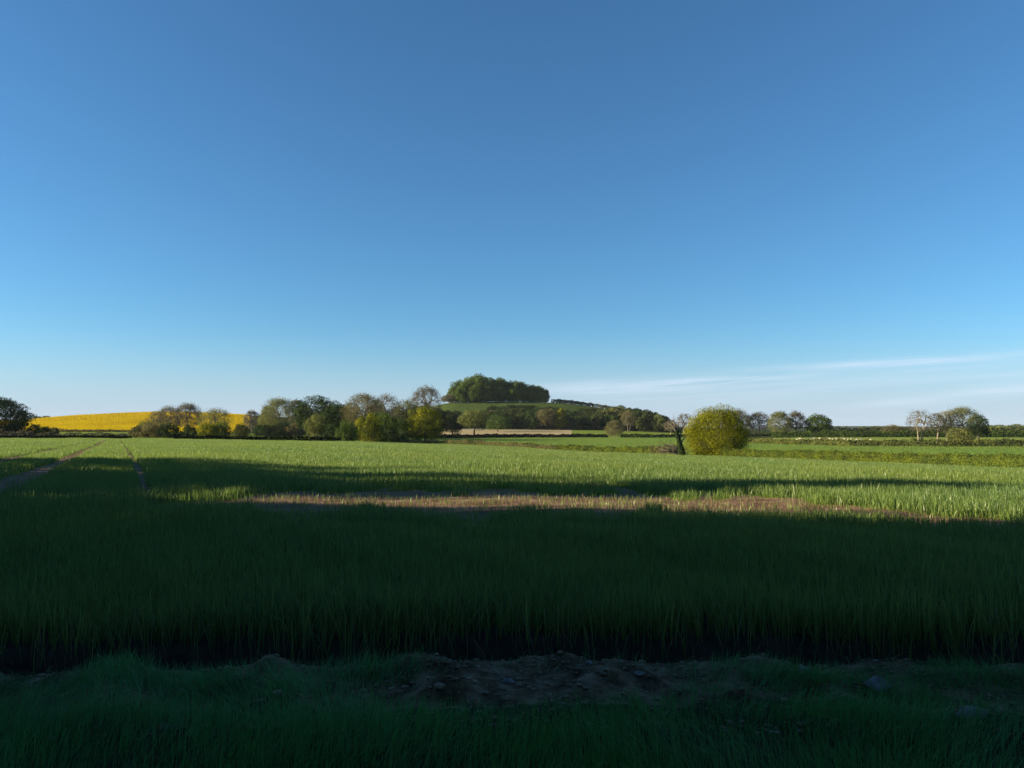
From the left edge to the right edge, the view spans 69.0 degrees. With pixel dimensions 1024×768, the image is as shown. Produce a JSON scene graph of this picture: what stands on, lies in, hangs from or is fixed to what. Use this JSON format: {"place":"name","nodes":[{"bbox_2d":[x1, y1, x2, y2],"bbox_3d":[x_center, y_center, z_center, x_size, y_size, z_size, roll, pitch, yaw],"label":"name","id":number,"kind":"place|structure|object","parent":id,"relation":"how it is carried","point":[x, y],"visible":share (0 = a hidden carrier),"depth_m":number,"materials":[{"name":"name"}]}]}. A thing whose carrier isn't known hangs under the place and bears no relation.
{"place":"outdoors","nodes":[
{"label":"outdoors","id":0,"kind":"place"},
{"bbox_2d":[35,413,249,431],"bbox_3d":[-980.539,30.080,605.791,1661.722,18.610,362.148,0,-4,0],"label":"rapeseed field","id":1,"kind":"structure","parent":0,"point":[133,418],"depth_m":624.58,"materials":[{"name":"yellow plant"}]},
{"bbox_2d":[2,411,248,431],"bbox_3d":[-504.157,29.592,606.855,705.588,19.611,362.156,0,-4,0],"label":"rapeseed","id":2,"kind":"object","parent":1,"relation":"on","point":[126,421],"visible":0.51,"depth_m":585.06,"materials":[{"name":"yellow plant"}]},
{"bbox_2d":[27,430,705,441],"bbox_3d":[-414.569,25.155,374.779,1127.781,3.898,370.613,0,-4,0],"label":"meadow","id":3,"kind":"structure","parent":0,"point":[595,432],"depth_m":481.24,"materials":[{"name":"green plant"}]},
{"bbox_2d":[0,420,26,435],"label":"evergreen shrub","id":4,"kind":"object","parent":3,"relation":"on","point":[6,428],"visible":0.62,"depth_m":221.92,"materials":[{"name":"green plant"}]},
{"bbox_2d":[0,396,36,435],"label":"tree","id":5,"kind":"object","parent":3,"relation":"on","point":[16,411],"visible":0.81,"depth_m":225.35,"materials":[{"name":"green plant"}]},
{"bbox_2d":[0,428,127,436],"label":"scrub hedge","id":6,"kind":"object","parent":3,"relation":"on","point":[14,433],"visible":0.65,"depth_m":216.78,"materials":[{"name":"green plant"}]},
{"bbox_2d":[0,435,131,438],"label":"hedge","id":7,"kind":"object","parent":3,"relation":"on","point":[67,436],"visible":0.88,"depth_m":196.30,"materials":[{"name":"green plant"}]},
{"bbox_2d":[44,428,129,431],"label":"scrub hedge","id":8,"kind":"object","parent":3,"relation":"on","point":[89,430],"visible":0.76,"depth_m":422.92,"materials":[{"name":"green plant"}]},
{"bbox_2d":[127,425,149,436],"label":"scrub bush","id":9,"kind":"object","parent":3,"relation":"on","point":[137,433],"visible":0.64,"depth_m":223.05,"materials":[{"name":"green plant"}]},
{"bbox_2d":[139,423,163,437],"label":"scrub bush","id":10,"kind":"object","parent":3,"relation":"on","point":[150,429],"visible":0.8,"depth_m":221.99,"materials":[{"name":"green plant"}]},
{"bbox_2d":[144,411,172,426],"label":"spreading tree","id":11,"kind":"object","parent":3,"relation":"on","point":[161,414],"visible":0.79,"depth_m":314.31,"materials":[{"name":"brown plant"}]},
{"bbox_2d":[156,405,180,426],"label":"spreading tree","id":12,"kind":"object","parent":3,"relation":"on","point":[168,410],"visible":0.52,"depth_m":328.77,"materials":[{"name":"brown plant"}]},
{"bbox_2d":[156,423,182,437],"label":"scrub bush","id":13,"kind":"object","parent":3,"relation":"on","point":[166,432],"visible":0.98,"depth_m":220.10,"materials":[{"name":"green plant"}]},
{"bbox_2d":[171,401,203,427],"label":"spreading tree","id":14,"kind":"object","parent":3,"relation":"on","point":[184,406],"visible":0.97,"depth_m":328.01,"materials":[{"name":"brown plant"}]},
{"bbox_2d":[180,424,197,435],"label":"scrub bush","id":15,"kind":"object","parent":3,"relation":"on","point":[186,429],"visible":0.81,"depth_m":260.49,"materials":[{"name":"green plant"}]},
{"bbox_2d":[195,423,219,435],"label":"scrub bush","id":16,"kind":"object","parent":3,"relation":"on","point":[207,428],"visible":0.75,"depth_m":220.21,"materials":[{"name":"green plant"}]},
{"bbox_2d":[197,408,233,430],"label":"spreading tree","id":17,"kind":"object","parent":3,"relation":"on","point":[214,416],"visible":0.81,"depth_m":298.05,"materials":[{"name":"green plant"}]},
{"bbox_2d":[208,421,233,435],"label":"scrub bush","id":18,"kind":"object","parent":3,"relation":"on","point":[224,432],"visible":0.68,"depth_m":222.45,"materials":[{"name":"green plant"}]},
{"bbox_2d":[230,423,250,435],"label":"scrub bush","id":19,"kind":"object","parent":3,"relation":"on","point":[244,430],"visible":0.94,"depth_m":297.90,"materials":[{"name":"green plant"}]},
{"bbox_2d":[173,435,340,440],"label":"hedge","id":20,"kind":"object","parent":3,"relation":"on","point":[321,438],"visible":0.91,"depth_m":203.70,"materials":[{"name":"green plant"}]},
{"bbox_2d":[252,424,274,435],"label":"scrub bush","id":21,"kind":"object","parent":3,"relation":"on","point":[259,428],"visible":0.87,"depth_m":342.14,"materials":[{"name":"green plant"}]},
{"bbox_2d":[257,405,278,426],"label":"clump tree","id":22,"kind":"object","parent":3,"relation":"on","point":[265,423],"visible":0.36,"depth_m":422.51,"materials":[{"name":"green plant"}]},
{"bbox_2d":[258,396,299,424],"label":"hedgerow tree","id":23,"kind":"object","parent":3,"relation":"on","point":[277,403],"visible":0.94,"depth_m":391.44,"materials":[{"name":"green plant"}]},
{"bbox_2d":[266,422,293,435],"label":"scrub bush","id":24,"kind":"object","parent":3,"relation":"on","point":[278,428],"visible":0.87,"depth_m":342.03,"materials":[{"name":"green plant"}]},
{"bbox_2d":[283,423,305,436],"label":"scrub bush","id":25,"kind":"object","parent":3,"relation":"on","point":[295,430],"visible":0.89,"depth_m":341.89,"materials":[{"name":"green plant"}]},
{"bbox_2d":[289,395,336,435],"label":"oak tree","id":26,"kind":"object","parent":3,"relation":"on","point":[321,403],"visible":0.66,"depth_m":326.46,"materials":[{"name":"green plant"}]},
{"bbox_2d":[302,413,327,436],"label":"tree","id":27,"kind":"object","parent":3,"relation":"on","point":[319,428],"visible":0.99,"depth_m":243.23,"materials":[{"name":"green plant"}]},
{"bbox_2d":[322,423,343,438],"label":"scrub bush","id":28,"kind":"object","parent":3,"relation":"on","point":[330,431],"visible":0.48,"depth_m":257.52,"materials":[{"name":"green plant"}]},
{"bbox_2d":[319,400,354,432],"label":"oak tree","id":29,"kind":"object","parent":3,"relation":"on","point":[332,415],"visible":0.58,"depth_m":305.79,"materials":[{"name":"green plant"}]},
{"bbox_2d":[333,419,358,440],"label":"thicket bush","id":30,"kind":"object","parent":3,"relation":"on","point":[348,430],"visible":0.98,"depth_m":216.32,"materials":[{"name":"green plant"}]},
{"bbox_2d":[339,391,387,426],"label":"hedgerow tree","id":31,"kind":"object","parent":3,"relation":"on","point":[366,400],"visible":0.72,"depth_m":297.81,"materials":[{"name":"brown plant"}]},
{"bbox_2d":[369,411,400,441],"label":"thicket bush","id":32,"kind":"object","parent":3,"relation":"on","point":[391,428],"visible":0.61,"depth_m":234.35,"materials":[{"name":"green plant"}]},
{"bbox_2d":[403,433,608,437],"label":"hedge","id":33,"kind":"object","parent":3,"relation":"on","point":[495,435],"visible":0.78,"depth_m":383.19,"materials":[{"name":"green plant"}]},
{"bbox_2d":[619,409,637,431],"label":"tree","id":34,"kind":"object","parent":3,"relation":"on","point":[629,417],"visible":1,"depth_m":543.56,"materials":[{"name":"green plant"}]},
{"bbox_2d":[635,414,650,431],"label":"tree","id":35,"kind":"object","parent":3,"relation":"on","point":[643,421],"visible":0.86,"depth_m":552.39,"materials":[{"name":"green plant"}]},
{"bbox_2d":[651,414,665,431],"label":"pale tree","id":36,"kind":"object","parent":3,"relation":"on","point":[661,421],"visible":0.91,"depth_m":541.91,"materials":[{"name":"green plant"}]},
{"bbox_2d":[676,413,692,431],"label":"bare tree","id":37,"kind":"object","parent":3,"relation":"on","point":[683,421],"visible":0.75,"depth_m":399.21,"materials":[{"name":"grey plant"}]},
{"bbox_2d":[419,427,571,437],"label":"stubble field","id":38,"kind":"structure","parent":0,"point":[508,431],"depth_m":518.93,"materials":[{"name":"plant"}]},
{"bbox_2d":[411,383,446,411],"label":"bare tree","id":39,"kind":"object","parent":38,"relation":"on","point":[424,393],"visible":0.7,"depth_m":428.43,"materials":[{"name":"grey plant"}]},
{"bbox_2d":[427,408,449,434],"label":"clump tree","id":40,"kind":"object","parent":38,"relation":"on","point":[444,424],"visible":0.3,"depth_m":427.97,"materials":[{"name":"green plant"}]},
{"bbox_2d":[444,413,462,434],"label":"clump tree","id":41,"kind":"object","parent":38,"relation":"on","point":[457,426],"visible":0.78,"depth_m":436.82,"materials":[{"name":"green plant"}]},
{"bbox_2d":[457,409,492,434],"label":"autumn tree","id":42,"kind":"object","parent":38,"relation":"on","point":[470,422],"visible":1,"depth_m":396.49,"materials":[{"name":"green plant"}]},
{"bbox_2d":[485,414,512,430],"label":"clump tree","id":43,"kind":"object","parent":38,"relation":"on","point":[500,422],"visible":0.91,"depth_m":516.17,"materials":[{"name":"green plant"}]},
{"bbox_2d":[515,412,527,428],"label":"tree","id":44,"kind":"object","parent":38,"relation":"on","point":[520,416],"visible":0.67,"depth_m":573.23,"materials":[{"name":"green plant"}]},
{"bbox_2d":[522,413,540,429],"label":"tree","id":45,"kind":"object","parent":38,"relation":"on","point":[532,422],"visible":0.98,"depth_m":564.06,"materials":[{"name":"green plant"}]},
{"bbox_2d":[535,408,556,429],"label":"tree","id":46,"kind":"object","parent":38,"relation":"on","point":[549,414],"visible":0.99,"depth_m":561.89,"materials":[{"name":"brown plant"}]},
{"bbox_2d":[554,408,567,429],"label":"tree","id":47,"kind":"object","parent":38,"relation":"on","point":[561,413],"visible":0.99,"depth_m":562.03,"materials":[{"name":"green plant"}]},
{"bbox_2d":[0,652,1023,719],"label":"soil strip","id":48,"kind":"object","parent":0,"point":[465,687],"visible":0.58,"depth_m":4.88,"materials":[{"name":"brown soil"}]},
{"bbox_2d":[0,650,1023,742],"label":"soil clods","id":49,"kind":"object","parent":48,"relation":"on","point":[440,685],"visible":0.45,"depth_m":4.78,"materials":[{"name":"brown soil"}]},
{"bbox_2d":[863,675,890,694],"bbox_3d":[2.370,1.955,4.799,0.186,0.140,0.210,1,-4,-19],"label":"stone","id":50,"kind":"object","parent":48,"relation":"on","point":[875,680],"visible":0.68,"depth_m":4.79,"materials":[{"name":"grey stone"}]},
{"bbox_2d":[0,646,1023,767],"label":"verge","id":51,"kind":"structure","parent":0,"point":[410,763],"depth_m":3.98,"materials":[{"name":"green plant"}]},
{"bbox_2d":[955,705,988,719],"bbox_3d":[2.653,1.900,4.290,0.167,0.076,0.216,-3,-4,37],"label":"stone","id":52,"kind":"object","parent":51,"relation":"on","point":[965,711],"visible":0.53,"depth_m":4.26,"materials":[{"name":"grey stone"}]},
{"bbox_2d":[0,437,1023,673],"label":"wheat field","id":53,"kind":"structure","parent":0,"point":[335,641],"depth_m":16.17,"materials":[{"name":"plant"}]},
{"bbox_2d":[355,413,381,440],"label":"thicket bush","id":54,"kind":"object","parent":53,"relation":"on","point":[370,424],"visible":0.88,"depth_m":225.84,"materials":[{"name":"green plant"}]},
{"bbox_2d":[654,442,678,454],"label":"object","id":55,"kind":"object","parent":53,"relation":"on","point":[671,450],"visible":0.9,"depth_m":138.34,"materials":[{"name":"brown plant"}]},
{"bbox_2d":[667,416,688,454],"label":"ivy tree","id":56,"kind":"object","parent":53,"relation":"on","point":[681,449],"visible":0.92,"depth_m":136.47,"materials":[{"name":"green plant"}]},
{"bbox_2d":[698,447,1023,467],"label":"clipped hedge","id":57,"kind":"object","parent":53,"relation":"on","point":[896,458],"visible":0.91,"depth_m":97.97,"materials":[{"name":"green plant"}]},
{"bbox_2d":[0,635,1023,676],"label":"ditch","id":58,"kind":"object","parent":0,"point":[507,648],"visible":0.36,"depth_m":5.82,"materials":[{"name":"soil"}]},
{"bbox_2d":[0,487,1023,721],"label":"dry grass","id":59,"kind":"structure","parent":0,"point":[70,642],"depth_m":5.89,"materials":[{"name":"plant"}]},
{"bbox_2d":[0,0,1023,427],"label":"sky","id":60,"kind":"structure","parent":0,"point":[669,208],"materials":[{"name":"blue"}]},
{"bbox_2d":[434,402,706,431],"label":"hill","id":61,"kind":"structure","parent":0,"point":[463,406],"depth_m":674.31,"materials":[{"name":"green plant"}]},
{"bbox_2d":[455,386,468,402],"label":"grove tree","id":62,"kind":"object","parent":61,"relation":"on","point":[460,395],"visible":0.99,"depth_m":683.76,"materials":[{"name":"green plant"}]},
{"bbox_2d":[466,384,483,402],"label":"grove tree","id":63,"kind":"object","parent":61,"relation":"on","point":[478,392],"visible":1,"depth_m":682.75,"materials":[{"name":"green plant"}]},
{"bbox_2d":[466,373,488,400],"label":"grove tree","id":64,"kind":"object","parent":61,"relation":"on","point":[478,380],"visible":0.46,"depth_m":692.38,"materials":[{"name":"green plant"}]},
{"bbox_2d":[481,386,493,401],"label":"grove tree","id":65,"kind":"object","parent":61,"relation":"on","point":[487,395],"visible":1,"depth_m":685.28,"materials":[{"name":"green plant"}]},
{"bbox_2d":[484,377,499,401],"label":"grove tree","id":66,"kind":"object","parent":61,"relation":"on","point":[494,388],"visible":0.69,"depth_m":691.80,"materials":[{"name":"green plant"}]},
{"bbox_2d":[450,396,547,402],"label":"grove undergrowth","id":67,"kind":"object","parent":61,"relation":"on","point":[518,400],"visible":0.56,"depth_m":694.14,"materials":[{"name":"green plant"}]},
{"bbox_2d":[496,381,510,400],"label":"grove tree","id":68,"kind":"object","parent":61,"relation":"on","point":[502,386],"visible":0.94,"depth_m":692.87,"materials":[{"name":"green plant"}]},
{"bbox_2d":[510,380,524,401],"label":"grove tree","id":69,"kind":"object","parent":61,"relation":"on","point":[514,384],"visible":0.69,"depth_m":694.31,"materials":[{"name":"green plant"}]},
{"bbox_2d":[523,386,535,401],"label":"grove tree","id":70,"kind":"object","parent":61,"relation":"on","point":[527,390],"visible":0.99,"depth_m":696.45,"materials":[{"name":"green plant"}]},
{"bbox_2d":[534,385,547,400],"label":"grove tree","id":71,"kind":"object","parent":61,"relation":"on","point":[543,395],"visible":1,"depth_m":697.73,"materials":[{"name":"green plant"}]},
{"bbox_2d":[551,399,611,408],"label":"hilltop hedge","id":72,"kind":"object","parent":61,"relation":"on","point":[571,402],"visible":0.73,"depth_m":700.81,"materials":[{"name":"green plant"}]},
{"bbox_2d":[127,432,1023,466],"bbox_3d":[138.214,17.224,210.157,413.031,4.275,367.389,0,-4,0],"label":"pasture","id":73,"kind":"structure","parent":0,"point":[751,444],"depth_m":237.35,"materials":[{"name":"green plant"}]},
{"bbox_2d":[368,393,401,431],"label":"hedgerow tree","id":74,"kind":"object","parent":73,"relation":"on","point":[390,403],"visible":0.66,"depth_m":319.25,"materials":[{"name":"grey plant"}]},
{"bbox_2d":[385,420,411,439],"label":"scrub bush","id":75,"kind":"object","parent":73,"relation":"on","point":[404,436],"visible":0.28,"depth_m":267.75,"materials":[{"name":"green plant"}]},
{"bbox_2d":[393,398,417,438],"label":"hedgerow tree","id":76,"kind":"object","parent":73,"relation":"on","point":[407,403],"visible":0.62,"depth_m":328.63,"materials":[{"name":"green plant"}]},
{"bbox_2d":[401,405,444,440],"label":"field maple","id":77,"kind":"object","parent":73,"relation":"on","point":[426,428],"visible":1,"depth_m":234.25,"materials":[{"name":"green plant"}]},
{"bbox_2d":[388,438,559,449],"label":"bramble hedge","id":78,"kind":"object","parent":73,"relation":"on","point":[508,444],"visible":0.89,"depth_m":215.12,"materials":[{"name":"green plant"}]},
{"bbox_2d":[556,444,658,452],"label":"clipped hedge","id":79,"kind":"object","parent":73,"relation":"on","point":[607,449],"visible":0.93,"depth_m":175.12,"materials":[{"name":"green plant"}]},
{"bbox_2d":[604,420,625,437],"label":"hedge tree","id":80,"kind":"object","parent":73,"relation":"on","point":[611,424],"visible":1,"depth_m":383.08,"materials":[{"name":"green plant"}]},
{"bbox_2d":[620,433,710,436],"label":"hedge","id":81,"kind":"object","parent":73,"relation":"on","point":[644,435],"visible":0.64,"depth_m":391.94,"materials":[{"name":"green plant"}]},
{"bbox_2d":[648,445,687,453],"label":"bramble hedge","id":82,"kind":"object","parent":73,"relation":"on","point":[657,447],"visible":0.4,"depth_m":156.19,"materials":[{"name":"green plant"}]},
{"bbox_2d":[682,403,751,455],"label":"yellow tree","id":83,"kind":"object","parent":73,"relation":"on","point":[707,418],"visible":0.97,"depth_m":138.05,"materials":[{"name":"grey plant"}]},
{"bbox_2d":[748,437,1023,446],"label":"field hedge","id":84,"kind":"object","parent":73,"relation":"on","point":[895,442],"visible":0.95,"depth_m":232.86,"materials":[{"name":"green plant"}]},
{"bbox_2d":[249,416,1022,437],"bbox_3d":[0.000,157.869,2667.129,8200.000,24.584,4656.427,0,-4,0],"label":"terrain","id":85,"kind":"structure","parent":0,"point":[764,431],"depth_m":573.29,"materials":[{"name":"green plant"}]},
{"bbox_2d":[241,409,259,432],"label":"hedgerow tree","id":86,"kind":"object","parent":85,"relation":"on","point":[251,420],"visible":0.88,"depth_m":438.42,"materials":[{"name":"grey plant"}]},
{"bbox_2d":[574,415,589,429],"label":"tree","id":87,"kind":"object","parent":85,"relation":"on","point":[581,423],"visible":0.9,"depth_m":573.58,"materials":[{"name":"green plant"}]},
{"bbox_2d":[590,413,606,429],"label":"tree","id":88,"kind":"object","parent":85,"relation":"on","point":[595,420],"visible":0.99,"depth_m":568.68,"materials":[{"name":"green plant"}]},
{"bbox_2d":[605,413,623,429],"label":"tree","id":89,"kind":"object","parent":85,"relation":"on","point":[615,416],"visible":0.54,"depth_m":564.70,"materials":[{"name":"green plant"}]},
{"bbox_2d":[725,408,754,430],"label":"roadside tree","id":90,"kind":"object","parent":85,"relation":"on","point":[745,417],"visible":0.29,"depth_m":426.55,"materials":[{"name":"green plant"}]},
{"bbox_2d":[746,411,769,432],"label":"roadside tree","id":91,"kind":"object","parent":85,"relation":"on","point":[761,422],"visible":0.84,"depth_m":427.01,"materials":[{"name":"green plant"}]},
{"bbox_2d":[767,410,793,433],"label":"roadside tree","id":92,"kind":"object","parent":85,"relation":"on","point":[779,416],"visible":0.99,"depth_m":377.95,"materials":[{"name":"green plant"}]},
{"bbox_2d":[787,410,805,434],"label":"roadside tree","id":93,"kind":"object","parent":85,"relation":"on","point":[794,414],"visible":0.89,"depth_m":382.69,"materials":[{"name":"grey plant"}]},
{"bbox_2d":[804,413,834,434],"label":"roadside tree","id":94,"kind":"object","parent":85,"relation":"on","point":[823,425],"visible":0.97,"depth_m":376.74,"materials":[{"name":"green plant"}]},
{"bbox_2d":[879,424,904,433],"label":"distant bush","id":95,"kind":"object","parent":85,"relation":"on","point":[894,428],"visible":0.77,"depth_m":417.60,"materials":[{"name":"green plant"}]},
{"bbox_2d":[828,426,1023,431],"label":"distant hedge","id":96,"kind":"object","parent":85,"relation":"on","point":[864,427],"visible":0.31,"depth_m":595.65,"materials":[{"name":"green plant"}]},
{"bbox_2d":[731,437,1023,446],"bbox_3d":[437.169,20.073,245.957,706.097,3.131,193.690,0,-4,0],"label":"sheep meadow","id":97,"kind":"structure","parent":0,"point":[924,438],"depth_m":319.89,"materials":[{"name":"green plant"}]},
{"bbox_2d":[771,430,1023,437],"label":"boundary hedge","id":98,"kind":"object","parent":97,"relation":"on","point":[904,433],"visible":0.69,"depth_m":344.02,"materials":[{"name":"green plant"}]},
{"bbox_2d":[904,409,934,441],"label":"white trunk tree","id":99,"kind":"object","parent":97,"relation":"on","point":[918,420],"visible":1,"depth_m":261.35,"materials":[{"name":"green plant"}]},
{"bbox_2d":[927,412,946,442],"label":"white trunk tree","id":100,"kind":"object","parent":97,"relation":"on","point":[936,423],"visible":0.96,"depth_m":261.15,"materials":[{"name":"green plant"}]},
{"bbox_2d":[936,409,960,438],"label":"white trunk tree","id":101,"kind":"object","parent":97,"relation":"on","point":[951,423],"visible":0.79,"depth_m":263.08,"materials":[{"name":"green plant"}]},
{"bbox_2d":[944,426,975,445],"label":"scrub bush","id":102,"kind":"object","parent":97,"relation":"on","point":[956,435],"visible":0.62,"depth_m":238.11,"materials":[{"name":"green plant"}]},
{"bbox_2d":[942,405,983,437],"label":"hedgerow tree","id":103,"kind":"object","parent":97,"relation":"on","point":[964,412],"visible":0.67,"depth_m":263.51,"materials":[{"name":"green plant"}]},
{"bbox_2d":[965,413,990,439],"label":"hedgerow tree","id":104,"kind":"object","parent":97,"relation":"on","point":[983,424],"visible":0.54,"depth_m":272.85,"materials":[{"name":"green plant"}]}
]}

